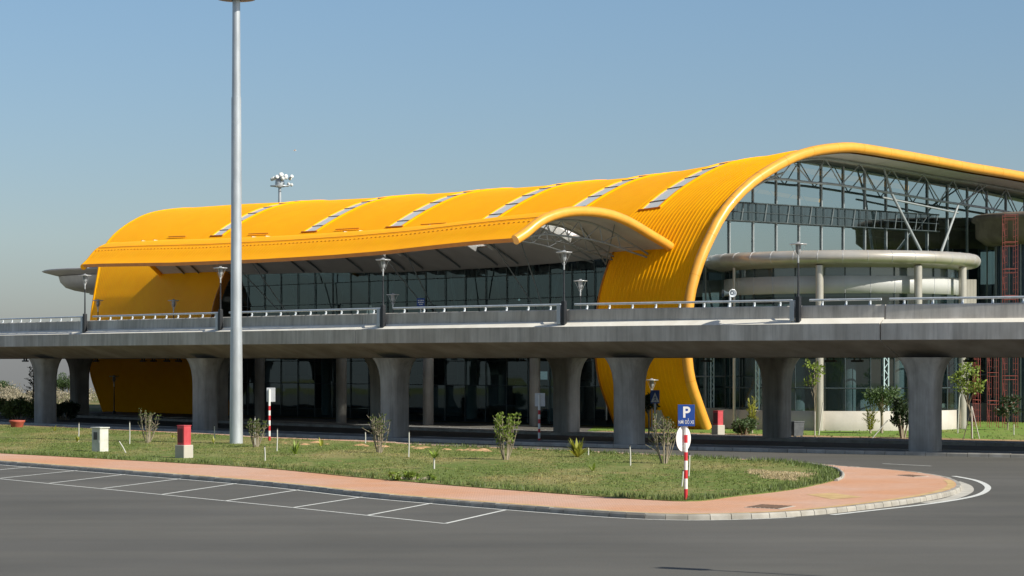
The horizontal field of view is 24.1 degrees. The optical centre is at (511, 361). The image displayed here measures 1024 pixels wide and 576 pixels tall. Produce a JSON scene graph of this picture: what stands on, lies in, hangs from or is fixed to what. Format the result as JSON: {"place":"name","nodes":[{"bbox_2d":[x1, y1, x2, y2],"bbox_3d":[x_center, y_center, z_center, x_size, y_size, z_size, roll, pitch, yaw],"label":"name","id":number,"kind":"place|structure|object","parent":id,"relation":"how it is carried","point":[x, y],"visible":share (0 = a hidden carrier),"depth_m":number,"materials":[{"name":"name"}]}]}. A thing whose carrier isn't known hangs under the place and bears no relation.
{"place":"outdoors","nodes":[
{"label":"outdoors","id":0,"kind":"place"},
{"bbox_2d":[0,424,843,500],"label":"lawn","id":1,"kind":"structure","parent":0,"point":[623,466],"depth_m":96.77,"materials":[{"name":"plant"}]},
{"bbox_2d":[9,420,24,426],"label":"flower pot","id":2,"kind":"object","parent":1,"relation":"on","point":[16,423],"visible":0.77,"depth_m":149.64,"materials":[{"name":"ceramic"}]},
{"bbox_2d":[1,396,33,421],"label":"dark bush","id":3,"kind":"object","parent":2,"relation":"in","point":[14,409],"visible":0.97,"depth_m":163.78,"materials":[{"name":"green plant"}]},
{"bbox_2d":[90,427,109,451],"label":"meter cabinet","id":4,"kind":"object","parent":1,"relation":"on","point":[100,439],"visible":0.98,"depth_m":109.49,"materials":[{"name":"metal"}]},
{"bbox_2d":[93,432,96,439],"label":"meter window","id":5,"kind":"structure","parent":4,"relation":"in","point":[94,433],"depth_m":109.50,"materials":[{"name":"grey glass"}]},
{"bbox_2d":[138,408,161,442],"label":"bare shrub","id":6,"kind":"object","parent":1,"relation":"on","point":[148,429],"visible":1,"depth_m":121.46,"materials":[{"name":"brown plant"}]},
{"bbox_2d":[175,425,192,457],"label":"hydrant cabinet","id":7,"kind":"object","parent":1,"relation":"on","point":[183,447],"visible":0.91,"depth_m":102.32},
{"bbox_2d":[220,0,254,443],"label":"light mast","id":8,"kind":"object","parent":1,"relation":"on","point":[236,407],"visible":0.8,"depth_m":119.97,"materials":[{"name":"metal"}]},
{"bbox_2d":[245,418,269,446],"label":"bare shrub","id":9,"kind":"object","parent":1,"relation":"on","point":[257,425],"visible":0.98,"depth_m":115.39,"materials":[{"name":"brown plant"}]},
{"bbox_2d":[267,388,274,440],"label":"road sign","id":10,"kind":"object","parent":1,"relation":"on","point":[270,395],"visible":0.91,"depth_m":124.83,"materials":[{"name":"white metal"}]},
{"bbox_2d":[291,441,299,454],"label":"strap leaf plant","id":11,"kind":"object","parent":1,"relation":"on","point":[295,448],"visible":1,"depth_m":105.57,"materials":[{"name":"green plant"}]},
{"bbox_2d":[363,413,390,452],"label":"bare shrub","id":12,"kind":"object","parent":1,"relation":"on","point":[379,439],"visible":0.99,"depth_m":108.02,"materials":[{"name":"brown plant"}]},
{"bbox_2d":[300,441,491,451],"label":"loose soil","id":13,"kind":"structure","parent":1,"relation":"on","point":[481,449],"depth_m":112.73,"materials":[{"name":"brown soil"}]},
{"bbox_2d":[408,431,409,456],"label":"plant stake","id":14,"kind":"object","parent":1,"relation":"on","point":[408,443],"visible":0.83,"depth_m":102.67,"materials":[{"name":"white wood"}]},
{"bbox_2d":[388,470,435,479],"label":"weed clump","id":15,"kind":"object","parent":1,"relation":"on","point":[411,475],"visible":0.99,"depth_m":83.23,"materials":[{"name":"green plant"}]},
{"bbox_2d":[428,449,438,468],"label":"sapling","id":16,"kind":"object","parent":1,"relation":"on","point":[434,455],"visible":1,"depth_m":91.98,"materials":[{"name":"green plant"}]},
{"bbox_2d":[493,412,520,459],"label":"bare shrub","id":17,"kind":"object","parent":1,"relation":"on","point":[507,435],"visible":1,"depth_m":100.39,"materials":[{"name":"green plant"}]},
{"bbox_2d":[567,438,590,456],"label":"strap leaf plant","id":18,"kind":"object","parent":1,"relation":"on","point":[576,448],"visible":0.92,"depth_m":103.09,"materials":[{"name":"green plant"}]},
{"bbox_2d":[587,463,595,471],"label":"strap leaf plant","id":19,"kind":"object","parent":1,"relation":"on","point":[593,468],"visible":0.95,"depth_m":89.70,"materials":[{"name":"green plant"}]},
{"bbox_2d":[645,413,678,463],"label":"bare shrub","id":20,"kind":"object","parent":1,"relation":"on","point":[665,456],"visible":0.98,"depth_m":96.77,"materials":[{"name":"green plant"}]},
{"bbox_2d":[676,405,694,499],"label":"parking sign","id":21,"kind":"object","parent":1,"relation":"on","point":[686,416],"visible":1,"depth_m":71.42,"materials":[{"name":"metal"}]},
{"bbox_2d":[688,453,689,475],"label":"plant stake","id":22,"kind":"object","parent":1,"relation":"on","point":[689,466],"visible":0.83,"depth_m":86.02,"materials":[{"name":"white wood"}]},
{"bbox_2d":[748,469,814,479],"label":"straw patch","id":23,"kind":"object","parent":1,"relation":"on","point":[790,473],"visible":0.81,"depth_m":88.03,"materials":[{"name":"beige plant"}]},
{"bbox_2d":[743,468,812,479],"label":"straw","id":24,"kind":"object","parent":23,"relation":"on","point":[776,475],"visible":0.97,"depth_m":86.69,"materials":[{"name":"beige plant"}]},
{"bbox_2d":[0,424,955,513],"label":"pavement","id":25,"kind":"structure","parent":0,"point":[869,484],"depth_m":78.23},
{"bbox_2d":[2,460,954,513],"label":"pavement border","id":26,"kind":"object","parent":25,"relation":"on","point":[950,484],"visible":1,"depth_m":74.07,"materials":[{"name":"grey concrete"}]},
{"bbox_2d":[746,504,793,508],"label":"drain grate","id":27,"kind":"object","parent":25,"relation":"on","point":[767,506],"visible":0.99,"depth_m":68.24,"materials":[{"name":"concrete"}]},
{"bbox_2d":[806,462,844,480],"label":"lawn edging","id":28,"kind":"object","parent":25,"relation":"on","point":[842,473],"visible":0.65,"depth_m":87.49,"materials":[{"name":"concrete"}]},
{"bbox_2d":[807,493,858,498],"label":"pavement patch","id":29,"kind":"object","parent":25,"relation":"on","point":[832,495],"visible":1,"depth_m":74.06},
{"bbox_2d":[899,474,926,476],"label":"drain grate","id":30,"kind":"object","parent":25,"relation":"on","point":[909,475],"visible":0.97,"depth_m":86.72,"materials":[{"name":"metal"}]},
{"bbox_2d":[4,394,990,429],"bbox_3d":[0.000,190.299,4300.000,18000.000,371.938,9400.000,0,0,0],"label":"terrain","id":31,"kind":"structure","parent":0,"point":[95,406],"depth_m":187.47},
{"bbox_2d":[0,380,15,388],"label":"distant tree","id":32,"kind":"object","parent":31,"relation":"on","point":[3,384],"visible":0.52,"depth_m":344.33,"materials":[{"name":"green plant"}]},
{"bbox_2d":[0,381,97,402],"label":"dry scrub","id":33,"kind":"object","parent":31,"relation":"on","point":[10,392],"visible":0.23,"depth_m":274.83,"materials":[{"name":"beige plant"}]},
{"bbox_2d":[57,372,69,392],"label":"distant tree","id":34,"kind":"object","parent":31,"relation":"on","point":[63,377],"visible":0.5,"depth_m":345.10,"materials":[{"name":"green plant"}]},
{"bbox_2d":[57,379,69,390],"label":"distant tree","id":35,"kind":"object","parent":31,"relation":"on","point":[62,386],"visible":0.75,"depth_m":344.38,"materials":[{"name":"green plant"}]},
{"bbox_2d":[62,379,69,388],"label":"distant tree","id":36,"kind":"object","parent":31,"relation":"on","point":[68,384],"visible":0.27,"depth_m":344.13,"materials":[{"name":"green plant"}]},
{"bbox_2d":[270,172,293,202],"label":"floodlight mast","id":37,"kind":"object","parent":31,"relation":"on","point":[279,182],"visible":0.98,"depth_m":299.50,"materials":[{"name":"metal"}]},
{"bbox_2d":[0,411,1023,575],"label":"asphalt road","id":38,"kind":"structure","parent":0,"point":[55,529],"depth_m":60.20,"materials":[{"name":"grey asphalt"}]},
{"bbox_2d":[0,398,6,410],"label":"dark bush","id":39,"kind":"object","parent":38,"relation":"on","point":[2,401],"visible":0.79,"depth_m":170.58,"materials":[{"name":"green plant"}]},
{"bbox_2d":[24,366,33,415],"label":"sparse conifer","id":40,"kind":"object","parent":38,"relation":"on","point":[30,380],"visible":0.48,"depth_m":180.79,"materials":[{"name":"green plant"}]},
{"bbox_2d":[57,399,80,419],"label":"dark bush","id":41,"kind":"object","parent":38,"relation":"on","point":[69,408],"visible":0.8,"depth_m":173.94,"materials":[{"name":"green plant"}]},
{"bbox_2d":[109,375,118,413],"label":"post lamp","id":42,"kind":"object","parent":38,"relation":"on","point":[114,380],"visible":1,"depth_m":195.95,"materials":[{"name":"metal"}]},
{"bbox_2d":[108,479,175,487],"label":"parking line","id":43,"kind":"object","parent":38,"relation":"on","point":[142,483],"visible":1,"depth_m":84.48,"materials":[{"name":"paint"}]},
{"bbox_2d":[166,483,236,493],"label":"parking line","id":44,"kind":"object","parent":38,"relation":"on","point":[201,488],"visible":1,"depth_m":80.83,"materials":[{"name":"paint"}]},
{"bbox_2d":[6,479,444,523],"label":"parking line","id":45,"kind":"object","parent":38,"relation":"on","point":[240,502],"visible":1,"depth_m":72.87,"materials":[{"name":"paint"}]},
{"bbox_2d":[226,490,295,500],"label":"parking line","id":46,"kind":"object","parent":38,"relation":"on","point":[260,495],"visible":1,"depth_m":76.62,"materials":[{"name":"paint"}]},
{"bbox_2d":[297,497,359,506],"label":"parking line","id":47,"kind":"object","parent":38,"relation":"on","point":[327,502],"visible":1,"depth_m":72.83,"materials":[{"name":"paint"}]},
{"bbox_2d":[7,465,790,519],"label":"edge line","id":48,"kind":"object","parent":38,"relation":"on","point":[393,500],"visible":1,"depth_m":74.44,"materials":[{"name":"paint"}]},
{"bbox_2d":[369,503,431,514],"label":"parking line","id":49,"kind":"object","parent":38,"relation":"on","point":[399,509],"visible":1,"depth_m":69.40,"materials":[{"name":"paint"}]},
{"bbox_2d":[447,510,504,522],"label":"parking line","id":50,"kind":"object","parent":38,"relation":"on","point":[475,516],"visible":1,"depth_m":66.27,"materials":[{"name":"paint"}]},
{"bbox_2d":[0,425,961,519],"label":"kerb","id":51,"kind":"structure","parent":38,"relation":"on","point":[957,488],"depth_m":71.94,"materials":[{"name":"concrete"}]},
{"bbox_2d":[0,296,1023,451],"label":"viaduct","id":52,"kind":"object","parent":38,"relation":"on","point":[924,344],"visible":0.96,"depth_m":123.89,"materials":[{"name":"concrete"}]},
{"bbox_2d":[78,274,91,332],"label":"viaduct lamp","id":53,"kind":"object","parent":52,"relation":"on","point":[83,323],"visible":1,"depth_m":153.53,"materials":[{"name":"grey metal"}]},
{"bbox_2d":[93,299,102,319],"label":"deck lamp","id":54,"kind":"object","parent":52,"relation":"on","point":[98,303],"visible":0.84,"depth_m":184.78,"materials":[{"name":"grey metal"}]},
{"bbox_2d":[168,299,178,317],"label":"deck lamp","id":55,"kind":"object","parent":52,"relation":"on","point":[173,302],"visible":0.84,"depth_m":175.32,"materials":[{"name":"grey metal"}]},
{"bbox_2d":[214,266,226,330],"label":"viaduct lamp","id":56,"kind":"object","parent":52,"relation":"on","point":[219,321],"visible":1,"depth_m":141.22,"materials":[{"name":"metal"}]},
{"bbox_2d":[376,258,389,327],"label":"viaduct lamp","id":57,"kind":"object","parent":52,"relation":"on","point":[381,316],"visible":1,"depth_m":129.80,"materials":[{"name":"metal"}]},
{"bbox_2d":[387,293,398,312],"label":"deck lamp","id":58,"kind":"object","parent":52,"relation":"on","point":[392,297],"visible":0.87,"depth_m":154.07,"materials":[{"name":"grey metal"}]},
{"bbox_2d":[417,298,424,311],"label":"direction sign","id":59,"kind":"object","parent":52,"relation":"on","point":[420,302],"visible":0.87,"depth_m":159.91,"materials":[{"name":"blue metal"}]},
{"bbox_2d":[556,250,571,324],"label":"viaduct lamp","id":60,"kind":"object","parent":52,"relation":"on","point":[562,313],"visible":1,"depth_m":120.79,"materials":[{"name":"metal"}]},
{"bbox_2d":[574,279,586,308],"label":"deck lamp","id":61,"kind":"object","parent":52,"relation":"on","point":[580,283],"visible":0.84,"depth_m":140.81,"materials":[{"name":"silver metal"}]},
{"bbox_2d":[700,358,711,361],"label":"deck fitting","id":62,"kind":"object","parent":52,"relation":"attached to","point":[704,360],"visible":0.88,"depth_m":123.20,"materials":[{"name":"black paint"}]},
{"bbox_2d":[721,289,736,306],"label":"horn loudspeaker","id":63,"kind":"object","parent":52,"relation":"on","point":[732,292],"visible":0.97,"depth_m":133.42,"materials":[{"name":"metal"}]},
{"bbox_2d":[789,242,806,322],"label":"viaduct lamp","id":64,"kind":"object","parent":52,"relation":"on","point":[795,310],"visible":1,"depth_m":112.37,"materials":[{"name":"metal"}]},
{"bbox_2d":[824,358,836,361],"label":"deck fitting","id":65,"kind":"object","parent":52,"relation":"attached to","point":[828,360],"visible":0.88,"depth_m":118.77,"materials":[{"name":"black paint"}]},
{"bbox_2d":[851,358,863,361],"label":"deck fitting","id":66,"kind":"object","parent":52,"relation":"attached to","point":[859,360],"visible":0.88,"depth_m":118.09,"materials":[{"name":"black paint"}]},
{"bbox_2d":[963,358,976,361],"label":"deck fitting","id":67,"kind":"object","parent":52,"relation":"attached to","point":[967,360],"visible":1,"depth_m":114.61,"materials":[{"name":"black paint"}]},
{"bbox_2d":[0,422,1023,457],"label":"kerb","id":68,"kind":"structure","parent":38,"relation":"on","point":[1004,455],"depth_m":118.97,"materials":[{"name":"concrete"}]},
{"bbox_2d":[0,412,1023,446],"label":"kerb","id":69,"kind":"structure","parent":38,"relation":"on","point":[651,436],"depth_m":137.42,"materials":[{"name":"concrete"}]},
{"bbox_2d":[0,419,1023,451],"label":"kerb","id":70,"kind":"structure","parent":38,"relation":"on","point":[584,441],"depth_m":123.75,"materials":[{"name":"concrete"}]},
{"bbox_2d":[0,420,1023,453],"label":"pier strip","id":71,"kind":"object","parent":38,"relation":"on","point":[694,445],"visible":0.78,"depth_m":123.83,"materials":[{"name":"grey concrete"}]},
{"bbox_2d":[535,393,544,439],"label":"road sign","id":72,"kind":"object","parent":71,"relation":"on","point":[539,399],"visible":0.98,"depth_m":125.72,"materials":[{"name":"white metal"}]},
{"bbox_2d":[0,411,1023,442],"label":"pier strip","id":73,"kind":"object","parent":38,"relation":"on","point":[570,432],"visible":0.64,"depth_m":141.41,"materials":[{"name":"grey concrete"}]},
{"bbox_2d":[80,142,1023,429],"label":"airport terminal","id":74,"kind":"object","parent":38,"relation":"on","point":[652,238],"visible":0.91,"depth_m":171.68,"materials":[{"name":"orange paint"}]},
{"bbox_2d":[42,267,260,294],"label":"pavilion","id":75,"kind":"structure","parent":74,"relation":"attached to","point":[70,278],"depth_m":212.56,"materials":[{"name":"grey metal"}]},
{"bbox_2d":[967,279,975,302],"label":"slatted screen","id":76,"kind":"object","parent":74,"relation":"attached to","point":[968,289],"visible":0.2,"depth_m":163.16,"materials":[{"name":"white metal"}]},
{"bbox_2d":[100,414,1023,441],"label":"kerb","id":77,"kind":"structure","parent":38,"relation":"on","point":[598,431],"depth_m":140.90,"materials":[{"name":"concrete"}]},
{"bbox_2d":[645,392,660,437],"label":"traffic light","id":78,"kind":"object","parent":38,"relation":"on","point":[648,405],"visible":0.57,"depth_m":133.37,"materials":[{"name":"black metal"}]},
{"bbox_2d":[650,390,659,440],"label":"pedestrian sign","id":79,"kind":"object","parent":38,"relation":"on","point":[654,396],"visible":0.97,"depth_m":129.78,"materials":[{"name":"metal"}]},
{"bbox_2d":[712,410,724,434],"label":"hydrant cabinet","id":80,"kind":"object","parent":38,"relation":"on","point":[718,427],"visible":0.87,"depth_m":139.43,"materials":[{"name":"red metal"}]},
{"bbox_2d":[791,421,804,436],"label":"wheelie bin","id":81,"kind":"object","parent":38,"relation":"on","point":[797,428],"visible":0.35,"depth_m":132.21,"materials":[{"name":"grey plastic"}]},
{"bbox_2d":[830,476,990,514],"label":"nose line","id":82,"kind":"object","parent":38,"relation":"on","point":[987,488],"visible":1,"depth_m":74.92,"materials":[{"name":"paint"}]},
{"bbox_2d":[921,481,973,502],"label":"gutter","id":83,"kind":"object","parent":38,"relation":"on","point":[967,489],"visible":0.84,"depth_m":77.85,"materials":[{"name":"concrete"}]},
{"bbox_2d":[0,0,1023,393],"label":"sky","id":84,"kind":"structure","parent":0,"point":[114,113],"materials":[{"name":"blue"}]},
{"bbox_2d":[588,420,1023,439],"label":"terminal lawn","id":85,"kind":"structure","parent":0,"point":[996,432],"depth_m":144.88,"materials":[{"name":"plant"}]},
{"bbox_2d":[647,378,656,430],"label":"post lamp","id":86,"kind":"object","parent":85,"relation":"on","point":[652,381],"visible":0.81,"depth_m":146.90,"materials":[{"name":"grey metal"}]},
{"bbox_2d":[746,396,758,432],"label":"young palm","id":87,"kind":"object","parent":85,"relation":"on","point":[752,413],"visible":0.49,"depth_m":143.23,"materials":[{"name":"green plant"}]},
{"bbox_2d":[603,431,1023,440],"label":"soil strip","id":88,"kind":"object","parent":85,"relation":"on","point":[861,437],"visible":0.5,"depth_m":135.15,"materials":[{"name":"brown soil"}]},
{"bbox_2d":[730,416,758,434],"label":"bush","id":89,"kind":"object","parent":88,"relation":"on","point":[745,426],"visible":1,"depth_m":140.03,"materials":[{"name":"green plant"}]},
{"bbox_2d":[889,395,907,438],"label":"dark shrub","id":90,"kind":"object","parent":88,"relation":"on","point":[899,411],"visible":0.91,"depth_m":133.36,"materials":[{"name":"green plant"}]},
{"bbox_2d":[948,358,986,438],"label":"young tree","id":91,"kind":"object","parent":88,"relation":"on","point":[964,381],"visible":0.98,"depth_m":132.42,"materials":[{"name":"green plant"}]},
{"bbox_2d":[802,358,825,410],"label":"thin tree","id":92,"kind":"object","parent":85,"relation":"on","point":[815,380],"visible":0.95,"depth_m":140.22,"materials":[{"name":"green plant"}]},
{"bbox_2d":[818,402,822,434],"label":"garden pole","id":93,"kind":"object","parent":85,"relation":"on","point":[820,419],"visible":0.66,"depth_m":139.18,"materials":[{"name":"white wood"}]},
{"bbox_2d":[705,250,980,430],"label":"round pavilion","id":94,"kind":"structure","parent":85,"relation":"on","point":[844,383],"depth_m":149.46,"materials":[{"name":"beige metal"}]},
{"bbox_2d":[861,402,879,432],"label":"young palm","id":95,"kind":"object","parent":85,"relation":"on","point":[871,418],"visible":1,"depth_m":143.28,"materials":[{"name":"green plant"}]},
{"bbox_2d":[861,385,905,432],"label":"round tree","id":96,"kind":"object","parent":85,"relation":"on","point":[881,398],"visible":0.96,"depth_m":143.12,"materials":[{"name":"green plant"}]},
{"bbox_2d":[957,363,971,432],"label":"leaning pole","id":97,"kind":"object","parent":85,"relation":"on","point":[958,409],"visible":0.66,"depth_m":143.01,"materials":[{"name":"white wood"}]},
{"bbox_2d":[973,358,980,426],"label":"scaffold tower","id":98,"kind":"structure","parent":85,"relation":"on","point":[978,395],"depth_m":155.99,"materials":[{"name":"red metal"}]},
{"bbox_2d":[987,358,998,427],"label":"scaffold tower","id":99,"kind":"structure","parent":85,"relation":"on","point":[989,372],"depth_m":154.99,"materials":[{"name":"red metal"}]},
{"bbox_2d":[971,211,1023,421],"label":"render drum","id":100,"kind":"object","parent":85,"relation":"on","point":[988,229],"visible":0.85,"depth_m":169.71,"materials":[{"name":"brown paint"}]},
{"bbox_2d":[993,394,1021,429],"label":"dark tree","id":101,"kind":"object","parent":85,"relation":"on","point":[1009,406],"visible":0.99,"depth_m":149.94,"materials":[{"name":"green plant"}]},
{"bbox_2d":[1002,215,1017,426],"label":"scaffold tower","id":102,"kind":"structure","parent":85,"relation":"on","point":[1015,268],"depth_m":154.30,"materials":[{"name":"red metal"}]}
]}

